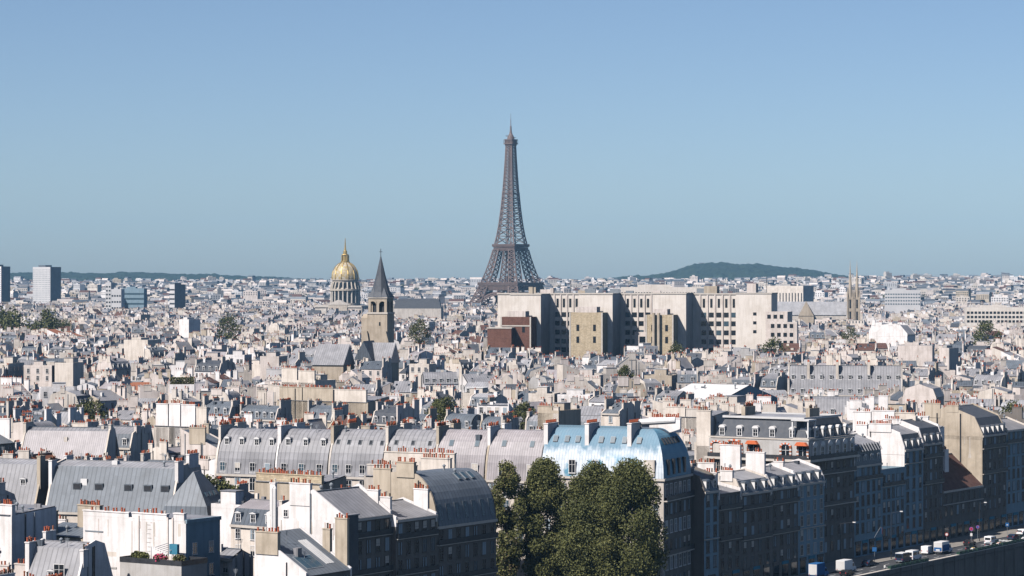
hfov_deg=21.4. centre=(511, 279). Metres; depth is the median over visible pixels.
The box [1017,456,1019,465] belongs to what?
window
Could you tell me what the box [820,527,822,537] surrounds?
window
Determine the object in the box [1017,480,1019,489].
window
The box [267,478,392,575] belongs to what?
apartment building
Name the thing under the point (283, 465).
window
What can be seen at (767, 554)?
window
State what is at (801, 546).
window
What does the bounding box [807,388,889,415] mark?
apartment building
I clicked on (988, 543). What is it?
car
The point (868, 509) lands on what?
window
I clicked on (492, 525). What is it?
window
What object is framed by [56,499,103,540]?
apartment building
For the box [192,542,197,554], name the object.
window
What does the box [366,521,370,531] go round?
window
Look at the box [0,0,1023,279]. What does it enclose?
sky
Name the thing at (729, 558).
window
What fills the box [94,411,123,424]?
apartment building
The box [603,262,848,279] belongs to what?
wooded hill
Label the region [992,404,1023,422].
apartment building
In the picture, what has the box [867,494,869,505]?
window
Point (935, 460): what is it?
window
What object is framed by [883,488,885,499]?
window
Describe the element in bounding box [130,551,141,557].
potted shrub
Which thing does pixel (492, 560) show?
window
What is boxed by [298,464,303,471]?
window
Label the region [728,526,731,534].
window
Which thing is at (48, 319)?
tree
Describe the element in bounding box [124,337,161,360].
cream slab block
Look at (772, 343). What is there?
tree
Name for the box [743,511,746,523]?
window
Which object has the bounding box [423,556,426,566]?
window
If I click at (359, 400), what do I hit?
apartment building
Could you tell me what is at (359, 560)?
window
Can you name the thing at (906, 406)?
apartment building
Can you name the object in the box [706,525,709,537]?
window
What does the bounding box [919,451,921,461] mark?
window
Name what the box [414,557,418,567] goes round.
window
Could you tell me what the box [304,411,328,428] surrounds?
apartment building
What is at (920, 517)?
window
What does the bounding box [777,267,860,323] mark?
gothic church
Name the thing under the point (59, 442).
apartment building
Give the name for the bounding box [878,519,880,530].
window
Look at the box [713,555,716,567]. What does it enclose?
window
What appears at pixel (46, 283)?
tower block
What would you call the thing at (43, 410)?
apartment building
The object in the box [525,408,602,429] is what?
apartment building
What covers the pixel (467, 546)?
window
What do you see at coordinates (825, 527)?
window
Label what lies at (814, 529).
window
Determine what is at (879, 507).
window
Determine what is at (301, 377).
apartment building
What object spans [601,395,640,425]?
apartment building
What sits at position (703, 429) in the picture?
apartment building
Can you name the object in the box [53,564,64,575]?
dormer window
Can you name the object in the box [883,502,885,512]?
window
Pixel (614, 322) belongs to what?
institution building
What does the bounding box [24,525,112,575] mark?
apartment building
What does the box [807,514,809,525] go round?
window
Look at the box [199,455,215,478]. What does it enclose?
apartment building
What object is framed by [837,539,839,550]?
window
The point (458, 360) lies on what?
distant city roofs
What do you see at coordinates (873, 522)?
window
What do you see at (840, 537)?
street lamp
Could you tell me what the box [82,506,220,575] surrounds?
apartment building
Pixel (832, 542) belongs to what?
window
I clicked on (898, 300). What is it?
blue glass block
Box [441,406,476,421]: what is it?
apartment building
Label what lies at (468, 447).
apartment building
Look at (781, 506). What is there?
window
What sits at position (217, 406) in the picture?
apartment building
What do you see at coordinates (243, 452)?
apartment building
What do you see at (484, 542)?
window
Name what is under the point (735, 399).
apartment building
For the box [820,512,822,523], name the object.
window
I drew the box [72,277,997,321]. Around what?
distant tree foliage
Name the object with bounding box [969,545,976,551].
bookstall box
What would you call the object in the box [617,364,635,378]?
tree
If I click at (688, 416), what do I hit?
apartment building
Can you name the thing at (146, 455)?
apartment building
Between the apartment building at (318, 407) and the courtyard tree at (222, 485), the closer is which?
the courtyard tree at (222, 485)
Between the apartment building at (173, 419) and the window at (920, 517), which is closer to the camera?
the window at (920, 517)
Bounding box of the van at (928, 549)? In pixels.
[921,545,934,554]
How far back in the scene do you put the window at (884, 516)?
657.53 m
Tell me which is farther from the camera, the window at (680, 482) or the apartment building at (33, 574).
the window at (680, 482)
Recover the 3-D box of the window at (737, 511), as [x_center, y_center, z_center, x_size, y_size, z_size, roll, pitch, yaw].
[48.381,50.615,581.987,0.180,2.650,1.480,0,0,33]
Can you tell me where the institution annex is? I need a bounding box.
[621,285,703,292]
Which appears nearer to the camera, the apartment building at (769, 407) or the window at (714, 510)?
the window at (714, 510)
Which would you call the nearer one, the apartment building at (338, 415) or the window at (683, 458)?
the window at (683, 458)
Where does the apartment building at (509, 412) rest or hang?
on the ground
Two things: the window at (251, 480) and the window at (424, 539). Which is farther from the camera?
the window at (251, 480)
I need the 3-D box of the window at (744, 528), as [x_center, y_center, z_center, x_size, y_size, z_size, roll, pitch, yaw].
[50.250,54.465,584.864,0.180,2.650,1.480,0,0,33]
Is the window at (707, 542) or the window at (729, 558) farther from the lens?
the window at (729, 558)
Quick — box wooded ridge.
[10,271,328,280]
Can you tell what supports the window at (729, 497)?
in the apartment building at (730, 507)
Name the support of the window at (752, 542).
in the apartment building at (756, 494)
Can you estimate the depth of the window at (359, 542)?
482.70 m
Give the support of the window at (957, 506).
in the apartment building at (962, 492)
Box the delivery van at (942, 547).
[934,540,952,553]
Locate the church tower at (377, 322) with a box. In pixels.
[361,249,394,360]
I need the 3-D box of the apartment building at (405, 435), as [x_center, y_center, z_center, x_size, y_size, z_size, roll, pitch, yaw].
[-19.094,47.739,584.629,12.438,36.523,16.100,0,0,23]
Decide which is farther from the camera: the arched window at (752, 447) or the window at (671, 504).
the arched window at (752, 447)
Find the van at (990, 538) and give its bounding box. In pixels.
[984,536,997,542]
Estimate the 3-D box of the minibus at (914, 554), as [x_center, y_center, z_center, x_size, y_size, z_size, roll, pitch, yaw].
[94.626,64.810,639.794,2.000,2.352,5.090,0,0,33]
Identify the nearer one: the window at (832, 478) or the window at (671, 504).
the window at (671, 504)
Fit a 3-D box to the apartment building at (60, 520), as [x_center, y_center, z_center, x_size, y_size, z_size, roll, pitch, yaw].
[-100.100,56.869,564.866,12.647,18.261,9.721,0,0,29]
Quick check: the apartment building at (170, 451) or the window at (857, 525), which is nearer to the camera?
the window at (857, 525)
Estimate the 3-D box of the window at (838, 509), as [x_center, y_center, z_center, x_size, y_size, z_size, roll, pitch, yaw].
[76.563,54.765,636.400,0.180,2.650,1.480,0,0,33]
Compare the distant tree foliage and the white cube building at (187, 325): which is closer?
the white cube building at (187, 325)
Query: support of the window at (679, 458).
in the apartment building at (658, 446)
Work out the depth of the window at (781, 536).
599.27 m
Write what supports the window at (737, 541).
in the apartment building at (730, 507)
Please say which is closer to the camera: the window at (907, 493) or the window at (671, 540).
the window at (671, 540)
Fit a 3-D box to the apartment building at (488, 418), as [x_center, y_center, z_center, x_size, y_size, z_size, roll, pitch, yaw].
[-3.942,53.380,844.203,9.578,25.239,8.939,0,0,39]
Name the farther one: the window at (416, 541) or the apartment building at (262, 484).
the apartment building at (262, 484)
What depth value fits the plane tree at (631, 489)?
534.64 m
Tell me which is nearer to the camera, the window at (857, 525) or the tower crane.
the window at (857, 525)
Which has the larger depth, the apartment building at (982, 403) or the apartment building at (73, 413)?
the apartment building at (73, 413)
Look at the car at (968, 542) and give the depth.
673.68 m
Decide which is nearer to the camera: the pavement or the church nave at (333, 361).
the pavement
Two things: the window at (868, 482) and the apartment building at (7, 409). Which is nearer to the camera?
the window at (868, 482)
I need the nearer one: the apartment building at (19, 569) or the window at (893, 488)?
the apartment building at (19, 569)
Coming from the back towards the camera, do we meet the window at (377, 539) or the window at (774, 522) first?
the window at (774, 522)
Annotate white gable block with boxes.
[869,318,889,341]
[875,321,915,348]
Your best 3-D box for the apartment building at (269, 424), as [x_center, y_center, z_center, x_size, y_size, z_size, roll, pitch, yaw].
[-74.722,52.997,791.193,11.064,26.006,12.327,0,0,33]
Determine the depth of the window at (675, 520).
561.45 m
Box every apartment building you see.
[0,398,28,417]
[0,415,14,455]
[0,451,61,504]
[0,478,15,503]
[0,499,55,568]
[0,559,24,575]
[0,567,62,575]
[2,447,56,458]
[10,413,55,441]
[13,406,61,426]
[14,414,28,421]
[15,440,21,455]
[21,418,119,460]
[23,571,58,575]
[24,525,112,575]
[28,401,60,410]
[28,404,84,425]
[45,449,201,522]
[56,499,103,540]
[58,515,67,523]
[62,420,84,426]
[73,452,108,459]
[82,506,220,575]
[84,413,89,421]
[84,455,123,459]
[85,418,153,460]
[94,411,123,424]
[99,417,142,425]
[103,452,144,460]
[111,418,130,425]
[120,543,207,575]
[133,408,155,425]
[140,449,185,461]
[141,408,155,417]
[146,436,180,459]
[154,399,217,447]
[163,471,220,515]
[169,377,194,395]
[181,419,229,459]
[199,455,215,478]
[202,394,245,424]
[208,413,215,424]
[209,418,235,428]
[214,476,253,501]
[215,418,277,494]
[217,411,252,424]
[230,493,288,575]
[234,417,278,428]
[240,396,292,426]
[253,417,287,426]
[254,465,345,500]
[254,513,351,575]
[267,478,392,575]
[275,418,330,474]
[277,384,388,422]
[282,365,335,388]
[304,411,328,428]
[307,398,348,426]
[328,407,366,428]
[328,418,385,486]
[330,423,370,428]
[341,483,438,575]
[364,446,456,488]
[365,423,376,428]
[371,398,419,429]
[372,457,497,575]
[383,418,435,462]
[400,416,431,428]
[419,406,437,428]
[422,420,451,429]
[423,426,432,429]
[436,418,486,478]
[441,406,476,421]
[444,406,480,429]
[477,400,516,416]
[480,410,518,429]
[485,418,543,575]
[507,411,523,429]
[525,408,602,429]
[537,402,580,429]
[541,412,694,575]
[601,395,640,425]
[614,402,650,415]
[640,399,651,409]
[640,408,657,426]
[652,395,691,416]
[665,403,728,434]
[678,383,777,403]
[679,428,694,438]
[681,430,695,449]
[685,441,693,462]
[690,460,696,466]
[691,465,719,575]
[694,406,712,464]
[695,397,736,414]
[697,458,772,575]
[704,402,859,562]
[704,468,742,575]
[710,393,755,410]
[720,440,799,575]
[737,394,771,413]
[763,401,786,412]
[772,457,825,574]
[781,398,815,412]
[787,358,902,399]
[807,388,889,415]
[820,410,852,431]
[847,393,888,422]
[851,432,882,557]
[852,406,943,490]
[855,419,924,547]
[875,399,915,411]
[882,414,944,543]
[882,466,905,551]
[923,399,1007,532]
[943,401,967,407]
[943,445,983,539]
[980,399,1022,414]
[986,407,1023,527]
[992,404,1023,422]
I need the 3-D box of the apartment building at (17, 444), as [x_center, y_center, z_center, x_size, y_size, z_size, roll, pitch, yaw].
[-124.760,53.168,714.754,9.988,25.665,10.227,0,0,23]
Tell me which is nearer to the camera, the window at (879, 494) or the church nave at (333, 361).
the window at (879, 494)
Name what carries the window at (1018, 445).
in the apartment building at (1015, 476)
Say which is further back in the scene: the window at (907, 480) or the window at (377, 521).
the window at (907, 480)
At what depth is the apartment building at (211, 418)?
823.61 m
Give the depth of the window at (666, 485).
556.40 m
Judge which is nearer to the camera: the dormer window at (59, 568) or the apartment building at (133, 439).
the dormer window at (59, 568)
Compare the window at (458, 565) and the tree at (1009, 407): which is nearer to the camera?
the window at (458, 565)
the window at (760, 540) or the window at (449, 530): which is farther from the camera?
the window at (760, 540)
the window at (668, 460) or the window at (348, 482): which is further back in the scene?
the window at (348, 482)
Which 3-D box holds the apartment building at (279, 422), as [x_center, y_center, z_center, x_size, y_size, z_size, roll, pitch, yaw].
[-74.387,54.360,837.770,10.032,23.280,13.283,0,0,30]
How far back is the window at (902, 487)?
666.09 m
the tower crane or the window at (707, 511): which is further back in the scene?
the tower crane
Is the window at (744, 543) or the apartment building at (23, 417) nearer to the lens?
the window at (744, 543)
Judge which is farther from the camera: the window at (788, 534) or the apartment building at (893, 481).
the apartment building at (893, 481)
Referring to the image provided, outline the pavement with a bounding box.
[796,525,1023,575]
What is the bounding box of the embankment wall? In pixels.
[855,541,1023,575]
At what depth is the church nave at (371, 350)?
1228.61 m
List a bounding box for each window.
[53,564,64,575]
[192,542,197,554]
[209,540,214,552]
[209,562,214,575]
[220,462,224,470]
[222,562,228,573]
[234,462,239,472]
[234,477,240,485]
[235,528,240,538]
[249,478,255,490]
[250,463,254,470]
[250,529,255,539]
[250,545,253,556]
[281,463,286,470]
[283,509,287,516]
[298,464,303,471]
[316,464,321,472]
[331,464,337,474]
[345,464,350,473]
[346,480,351,486]
[358,522,361,532]
[358,540,362,555]
[358,559,361,569]
[359,465,364,475]
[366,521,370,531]
[366,539,371,554]
[366,558,370,568]
[375,538,380,552]
[376,520,379,529]
[376,556,379,566]
[384,537,389,551]
[385,518,389,528]
[385,555,389,565]
[398,523,402,533]
[398,541,402,556]
[398,559,402,569]
[406,522,410,532]
[406,540,411,554]
[406,558,410,568]
[414,521,418,531]
[414,539,419,553]
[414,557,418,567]
[422,538,427,552]
[423,520,426,529]
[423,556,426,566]
[430,537,435,551]
[431,519,434,528]
[431,555,434,564]
[439,530,443,539]
[439,547,443,561]
[439,565,443,575]
[448,528,451,538]
[448,546,452,560]
[448,564,451,574]
[456,527,460,537]
[456,545,461,559]
[456,562,460,572]
[465,526,469,536]
[465,544,469,557]
[465,561,469,571]
[471,463,477,471]
[473,525,477,534]
[473,542,477,556]
[473,560,477,569]
[482,524,485,533]
[482,541,486,555]
[482,559,485,568]
[490,523,494,532]
[490,540,494,553]
[490,557,494,567]
[503,500,509,509]
[568,459,575,473]
[608,416,612,422]
[643,460,655,476]
[665,484,667,497]
[665,503,668,515]
[666,459,669,474]
[670,483,672,495]
[670,502,672,514]
[670,519,672,532]
[670,539,672,549]
[670,556,672,569]
[671,458,675,473]
[674,482,676,494]
[674,501,676,513]
[674,518,676,531]
[674,537,676,548]
[674,554,677,567]
[677,457,680,472]
[679,481,681,493]
[679,517,681,530]
[679,553,681,566]
[682,456,685,471]
[683,480,685,492]
[683,499,685,511]
[683,516,685,529]
[683,535,685,546]
[683,552,685,565]
[687,479,689,491]
[687,515,690,528]
[687,551,690,564]
[706,494,709,506]
[706,510,709,522]
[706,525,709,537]
[706,541,709,553]
[706,556,709,568]
[710,440,721,452]
[713,493,716,505]
[713,509,716,521]
[713,524,716,536]
[713,539,716,552]
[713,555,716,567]
[716,461,719,471]
[721,512,723,524]
[721,543,724,555]
[721,558,724,570]
[727,439,742,453]
[728,496,731,503]
[728,511,731,523]
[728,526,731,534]
[728,541,731,553]
[728,556,731,568]
[736,510,739,522]
[736,540,739,552]
[736,555,738,567]
[743,496,746,504]
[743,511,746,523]
[743,526,746,535]
[743,541,746,553]
[743,557,746,567]
[747,444,759,451]
[751,510,753,522]
[751,540,753,552]
[751,555,753,567]
[758,509,761,521]
[758,539,761,551]
[759,554,761,565]
[766,508,769,519]
[766,538,769,549]
[766,552,768,563]
[773,491,776,499]
[773,506,776,517]
[773,521,776,529]
[773,535,776,547]
[773,550,776,562]
[779,443,791,454]
[780,505,783,516]
[780,534,783,546]
[780,549,783,561]
[787,504,790,515]
[787,533,790,545]
[787,548,790,559]
[793,503,796,514]
[793,547,796,558]
[794,532,796,543]
[796,446,808,458]
[800,486,803,497]
[800,501,803,512]
[800,516,803,526]
[800,530,803,541]
[800,545,803,555]
[807,486,809,496]
[807,500,809,511]
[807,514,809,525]
[807,529,809,539]
[807,543,809,554]
[813,485,816,495]
[813,499,816,509]
[813,513,816,524]
[813,528,816,538]
[813,542,816,553]
[820,484,822,494]
[820,498,822,508]
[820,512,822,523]
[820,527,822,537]
[820,541,822,552]
[824,510,827,521]
[824,526,827,537]
[824,542,827,552]
[830,477,833,488]
[830,509,833,520]
[831,525,833,535]
[831,540,833,551]
[837,476,839,487]
[837,508,839,518]
[837,523,839,534]
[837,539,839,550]
[843,475,846,486]
[843,507,846,517]
[843,522,846,533]
[843,538,845,549]
[856,482,858,493]
[856,510,858,520]
[856,523,858,534]
[867,481,869,491]
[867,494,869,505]
[867,508,869,518]
[867,521,869,532]
[872,480,875,490]
[872,493,874,504]
[872,507,875,517]
[872,520,874,531]
[878,479,880,489]
[878,493,880,503]
[878,506,880,516]
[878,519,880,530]
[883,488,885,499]
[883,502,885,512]
[883,515,885,525]
[887,488,890,498]
[887,501,890,511]
[887,514,889,525]
[892,487,894,497]
[892,500,894,511]
[892,514,894,524]
[901,486,903,496]
[901,499,903,509]
[901,512,903,522]
[906,452,909,462]
[906,465,909,475]
[906,479,908,489]
[906,492,908,502]
[906,505,909,515]
[906,518,909,528]
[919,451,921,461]
[919,464,921,474]
[919,477,921,487]
[919,490,921,500]
[919,503,921,513]
[919,516,921,526]
[934,458,936,468]
[934,484,936,494]
[934,497,936,507]
[934,510,936,520]
[939,458,941,467]
[939,483,941,493]
[939,496,941,506]
[939,509,941,519]
[956,492,958,501]
[956,504,958,514]
[973,489,975,498]
[973,501,975,511]
[998,448,1000,458]
[998,473,1000,482]
[998,485,1000,495]
[998,498,1000,507]
[1017,444,1019,453]
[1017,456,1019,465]
[1017,468,1019,477]
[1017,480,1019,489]
[1017,492,1019,501]
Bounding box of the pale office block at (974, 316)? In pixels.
[965,305,1023,327]
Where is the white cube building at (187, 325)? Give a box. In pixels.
[179,317,199,337]
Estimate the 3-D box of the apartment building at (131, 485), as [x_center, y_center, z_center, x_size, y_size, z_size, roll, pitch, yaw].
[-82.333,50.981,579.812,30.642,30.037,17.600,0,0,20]
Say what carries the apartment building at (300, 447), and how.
on the ground
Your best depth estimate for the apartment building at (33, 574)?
436.25 m
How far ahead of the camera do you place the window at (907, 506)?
668.70 m
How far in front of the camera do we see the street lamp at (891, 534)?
640.68 m
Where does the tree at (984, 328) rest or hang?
on the terrain
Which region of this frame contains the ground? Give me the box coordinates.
[884,546,1021,575]
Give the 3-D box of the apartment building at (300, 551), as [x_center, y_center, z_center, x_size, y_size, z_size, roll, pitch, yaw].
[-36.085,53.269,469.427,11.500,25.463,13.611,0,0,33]
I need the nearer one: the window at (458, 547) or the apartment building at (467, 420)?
the window at (458, 547)
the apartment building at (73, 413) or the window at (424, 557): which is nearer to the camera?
the window at (424, 557)
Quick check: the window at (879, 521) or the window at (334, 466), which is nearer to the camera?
the window at (334, 466)
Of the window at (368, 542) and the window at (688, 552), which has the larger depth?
the window at (688, 552)
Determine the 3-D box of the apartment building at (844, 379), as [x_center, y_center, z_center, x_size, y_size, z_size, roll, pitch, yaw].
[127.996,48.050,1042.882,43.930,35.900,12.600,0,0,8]
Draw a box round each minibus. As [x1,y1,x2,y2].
[895,552,911,562]
[905,549,921,560]
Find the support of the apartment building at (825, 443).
on the ground
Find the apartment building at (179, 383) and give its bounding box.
[169,377,194,395]
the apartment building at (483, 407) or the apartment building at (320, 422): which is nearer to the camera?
the apartment building at (320, 422)
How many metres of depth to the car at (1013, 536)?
688.66 m
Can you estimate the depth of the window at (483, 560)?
514.34 m
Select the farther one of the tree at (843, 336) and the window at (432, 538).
the tree at (843, 336)
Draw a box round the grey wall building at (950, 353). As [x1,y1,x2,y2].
[939,345,958,374]
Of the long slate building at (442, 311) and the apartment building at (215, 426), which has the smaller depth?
the apartment building at (215, 426)
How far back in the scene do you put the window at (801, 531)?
607.22 m
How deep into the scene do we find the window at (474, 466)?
571.27 m
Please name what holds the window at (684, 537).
in the apartment building at (658, 446)
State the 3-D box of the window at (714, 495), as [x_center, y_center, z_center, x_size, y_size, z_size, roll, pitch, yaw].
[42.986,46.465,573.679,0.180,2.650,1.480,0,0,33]
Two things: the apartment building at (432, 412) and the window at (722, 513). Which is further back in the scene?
the apartment building at (432, 412)
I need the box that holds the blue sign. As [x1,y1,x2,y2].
[872,547,876,561]
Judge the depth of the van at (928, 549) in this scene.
652.45 m
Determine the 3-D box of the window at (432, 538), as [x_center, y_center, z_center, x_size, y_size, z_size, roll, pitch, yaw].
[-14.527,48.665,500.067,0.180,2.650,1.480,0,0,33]
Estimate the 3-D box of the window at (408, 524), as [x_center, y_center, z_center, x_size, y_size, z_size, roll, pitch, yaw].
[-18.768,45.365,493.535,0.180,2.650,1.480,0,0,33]
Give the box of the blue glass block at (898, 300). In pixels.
[885,288,919,312]
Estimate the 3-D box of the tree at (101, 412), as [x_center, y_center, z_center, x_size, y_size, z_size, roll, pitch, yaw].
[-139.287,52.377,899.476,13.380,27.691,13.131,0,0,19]
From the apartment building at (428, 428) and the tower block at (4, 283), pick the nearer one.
the apartment building at (428, 428)
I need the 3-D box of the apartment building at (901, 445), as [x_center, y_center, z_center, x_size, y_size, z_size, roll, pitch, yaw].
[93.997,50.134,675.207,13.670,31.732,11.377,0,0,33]
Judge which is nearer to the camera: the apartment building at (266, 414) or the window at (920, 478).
the window at (920, 478)
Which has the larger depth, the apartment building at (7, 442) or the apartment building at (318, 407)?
the apartment building at (318, 407)
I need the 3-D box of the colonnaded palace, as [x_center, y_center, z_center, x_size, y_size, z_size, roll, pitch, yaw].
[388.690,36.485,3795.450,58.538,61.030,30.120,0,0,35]
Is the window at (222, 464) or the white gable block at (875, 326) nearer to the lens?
the window at (222, 464)
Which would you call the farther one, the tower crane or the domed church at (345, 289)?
the tower crane
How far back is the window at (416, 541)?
495.72 m
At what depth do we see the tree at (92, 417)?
889.76 m
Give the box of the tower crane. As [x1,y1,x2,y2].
[994,272,1012,284]
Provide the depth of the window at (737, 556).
581.97 m
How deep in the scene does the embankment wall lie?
648.42 m
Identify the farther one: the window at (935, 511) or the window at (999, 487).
the window at (999, 487)
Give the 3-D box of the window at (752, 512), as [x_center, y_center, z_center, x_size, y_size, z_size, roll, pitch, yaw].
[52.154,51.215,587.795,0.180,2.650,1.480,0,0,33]
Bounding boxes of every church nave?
[311,344,354,380]
[354,340,399,382]
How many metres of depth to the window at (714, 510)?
573.50 m
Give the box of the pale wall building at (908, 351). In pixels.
[898,342,933,365]
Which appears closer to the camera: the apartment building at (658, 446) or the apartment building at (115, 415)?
the apartment building at (658, 446)
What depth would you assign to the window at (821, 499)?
615.73 m
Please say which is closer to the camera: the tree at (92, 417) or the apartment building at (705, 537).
the apartment building at (705, 537)
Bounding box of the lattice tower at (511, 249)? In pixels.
[468,120,543,306]
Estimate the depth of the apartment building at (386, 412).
835.91 m
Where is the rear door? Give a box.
[836,561,843,569]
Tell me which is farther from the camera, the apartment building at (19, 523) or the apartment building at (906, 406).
the apartment building at (906, 406)
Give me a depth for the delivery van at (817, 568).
600.09 m
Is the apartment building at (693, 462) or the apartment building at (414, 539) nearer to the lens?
the apartment building at (414, 539)
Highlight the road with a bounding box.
[828,534,1021,575]
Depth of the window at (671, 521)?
559.13 m
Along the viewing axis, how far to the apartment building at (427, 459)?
551.47 m
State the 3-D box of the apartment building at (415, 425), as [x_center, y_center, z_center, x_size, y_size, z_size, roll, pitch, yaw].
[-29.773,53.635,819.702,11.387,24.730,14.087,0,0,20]
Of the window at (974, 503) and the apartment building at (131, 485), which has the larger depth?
the window at (974, 503)
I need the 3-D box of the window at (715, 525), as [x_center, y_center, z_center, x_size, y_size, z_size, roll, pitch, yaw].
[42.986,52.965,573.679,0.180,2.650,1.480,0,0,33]
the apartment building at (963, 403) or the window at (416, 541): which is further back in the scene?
the apartment building at (963, 403)
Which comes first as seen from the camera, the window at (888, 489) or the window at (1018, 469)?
the window at (888, 489)
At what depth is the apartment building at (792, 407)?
820.31 m
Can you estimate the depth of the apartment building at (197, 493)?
553.22 m
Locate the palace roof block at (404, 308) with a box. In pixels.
[394,298,441,318]
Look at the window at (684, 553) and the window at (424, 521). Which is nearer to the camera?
the window at (424, 521)
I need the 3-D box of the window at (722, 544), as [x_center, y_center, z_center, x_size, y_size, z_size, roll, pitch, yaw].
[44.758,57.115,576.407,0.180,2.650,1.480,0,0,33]
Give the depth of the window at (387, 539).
489.71 m
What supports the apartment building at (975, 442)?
on the ground
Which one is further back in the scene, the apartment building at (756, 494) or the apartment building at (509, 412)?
the apartment building at (509, 412)
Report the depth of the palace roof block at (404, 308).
2849.12 m
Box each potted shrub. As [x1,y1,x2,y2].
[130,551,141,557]
[135,551,149,558]
[153,553,167,560]
[172,554,186,560]
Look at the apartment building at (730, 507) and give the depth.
579.37 m
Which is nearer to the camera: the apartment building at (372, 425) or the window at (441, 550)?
the window at (441, 550)
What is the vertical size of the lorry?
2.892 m
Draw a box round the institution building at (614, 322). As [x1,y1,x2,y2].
[487,277,797,359]
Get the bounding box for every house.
[211,489,244,547]
[220,535,252,575]
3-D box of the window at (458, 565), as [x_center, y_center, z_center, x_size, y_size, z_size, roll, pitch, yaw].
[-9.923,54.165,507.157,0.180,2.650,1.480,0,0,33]
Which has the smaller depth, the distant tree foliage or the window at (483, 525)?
the window at (483, 525)
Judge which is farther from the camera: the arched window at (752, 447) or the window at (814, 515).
the arched window at (752, 447)
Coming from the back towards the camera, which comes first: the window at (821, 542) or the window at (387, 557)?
the window at (821, 542)
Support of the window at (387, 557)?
in the apartment building at (306, 507)
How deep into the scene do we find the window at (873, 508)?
652.41 m
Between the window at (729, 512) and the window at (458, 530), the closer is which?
the window at (458, 530)
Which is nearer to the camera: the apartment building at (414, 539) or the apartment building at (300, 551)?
the apartment building at (300, 551)
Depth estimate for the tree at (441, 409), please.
899.53 m
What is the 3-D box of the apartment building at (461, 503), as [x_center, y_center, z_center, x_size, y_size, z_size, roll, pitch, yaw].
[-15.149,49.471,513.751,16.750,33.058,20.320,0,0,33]
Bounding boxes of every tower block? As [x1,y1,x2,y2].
[0,265,9,302]
[33,265,60,302]
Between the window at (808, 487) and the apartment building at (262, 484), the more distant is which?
the window at (808, 487)
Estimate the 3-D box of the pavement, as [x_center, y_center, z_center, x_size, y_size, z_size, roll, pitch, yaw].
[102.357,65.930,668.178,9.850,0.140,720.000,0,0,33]
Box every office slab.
[106,281,113,308]
[111,288,124,309]
[122,287,146,308]
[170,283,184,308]
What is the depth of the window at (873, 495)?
652.41 m
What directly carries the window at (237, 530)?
in the apartment building at (249, 517)
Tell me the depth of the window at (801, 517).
607.37 m
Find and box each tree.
[0,306,23,329]
[0,306,34,329]
[29,308,65,330]
[60,318,73,327]
[73,400,94,419]
[82,396,111,417]
[204,474,219,488]
[216,479,239,492]
[217,312,241,339]
[407,318,431,344]
[424,398,450,420]
[433,395,463,421]
[490,459,526,575]
[511,401,535,429]
[518,455,569,575]
[554,459,626,575]
[590,457,669,575]
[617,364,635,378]
[668,340,685,352]
[758,335,789,352]
[839,326,859,343]
[971,320,1001,344]
[998,399,1020,413]
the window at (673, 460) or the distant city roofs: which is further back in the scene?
the distant city roofs
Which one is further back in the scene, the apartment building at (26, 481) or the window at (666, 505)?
the apartment building at (26, 481)
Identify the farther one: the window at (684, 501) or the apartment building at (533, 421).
the apartment building at (533, 421)
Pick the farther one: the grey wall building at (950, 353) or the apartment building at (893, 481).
the grey wall building at (950, 353)
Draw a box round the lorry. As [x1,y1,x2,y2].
[836,559,855,572]
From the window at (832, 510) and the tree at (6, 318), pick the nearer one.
the window at (832, 510)
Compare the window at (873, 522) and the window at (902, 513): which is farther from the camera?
the window at (902, 513)
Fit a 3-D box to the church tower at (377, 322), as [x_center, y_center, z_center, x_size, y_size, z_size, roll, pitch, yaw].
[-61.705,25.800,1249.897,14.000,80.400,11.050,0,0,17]
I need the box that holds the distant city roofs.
[0,272,1023,424]
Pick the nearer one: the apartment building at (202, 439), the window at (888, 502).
the window at (888, 502)
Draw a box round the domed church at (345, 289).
[314,239,367,313]
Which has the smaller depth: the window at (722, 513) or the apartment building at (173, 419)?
the window at (722, 513)
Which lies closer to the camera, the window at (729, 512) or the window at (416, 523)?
the window at (416, 523)
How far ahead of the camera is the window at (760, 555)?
590.84 m
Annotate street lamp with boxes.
[840,522,855,558]
[891,511,902,558]
[979,502,986,540]
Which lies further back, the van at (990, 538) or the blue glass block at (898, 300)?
the blue glass block at (898, 300)
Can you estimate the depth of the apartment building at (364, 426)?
737.71 m
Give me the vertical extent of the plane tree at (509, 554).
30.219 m
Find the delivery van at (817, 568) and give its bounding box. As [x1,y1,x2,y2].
[808,562,828,575]
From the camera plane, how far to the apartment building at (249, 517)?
520.09 m
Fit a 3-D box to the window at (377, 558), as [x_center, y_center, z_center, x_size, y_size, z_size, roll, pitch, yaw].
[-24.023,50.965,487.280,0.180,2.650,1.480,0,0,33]
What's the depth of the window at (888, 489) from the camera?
659.46 m
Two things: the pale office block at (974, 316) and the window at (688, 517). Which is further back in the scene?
the pale office block at (974, 316)
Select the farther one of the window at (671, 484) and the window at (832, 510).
the window at (832, 510)
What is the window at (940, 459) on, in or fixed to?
in the apartment building at (932, 443)
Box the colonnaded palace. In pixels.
[767,284,813,301]
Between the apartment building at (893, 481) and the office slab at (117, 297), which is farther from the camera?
the office slab at (117, 297)
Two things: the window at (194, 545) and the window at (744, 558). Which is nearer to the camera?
the window at (194, 545)
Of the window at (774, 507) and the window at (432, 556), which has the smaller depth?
the window at (432, 556)
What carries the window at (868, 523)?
in the apartment building at (868, 473)
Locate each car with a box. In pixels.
[839,569,854,575]
[861,559,875,566]
[963,539,975,545]
[984,542,994,545]
[1007,534,1019,539]
[1016,529,1023,534]
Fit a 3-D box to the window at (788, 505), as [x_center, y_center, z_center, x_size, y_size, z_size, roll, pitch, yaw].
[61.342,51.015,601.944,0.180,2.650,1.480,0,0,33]
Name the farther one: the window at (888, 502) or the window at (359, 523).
the window at (888, 502)
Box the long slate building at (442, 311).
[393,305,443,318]
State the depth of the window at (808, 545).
610.19 m

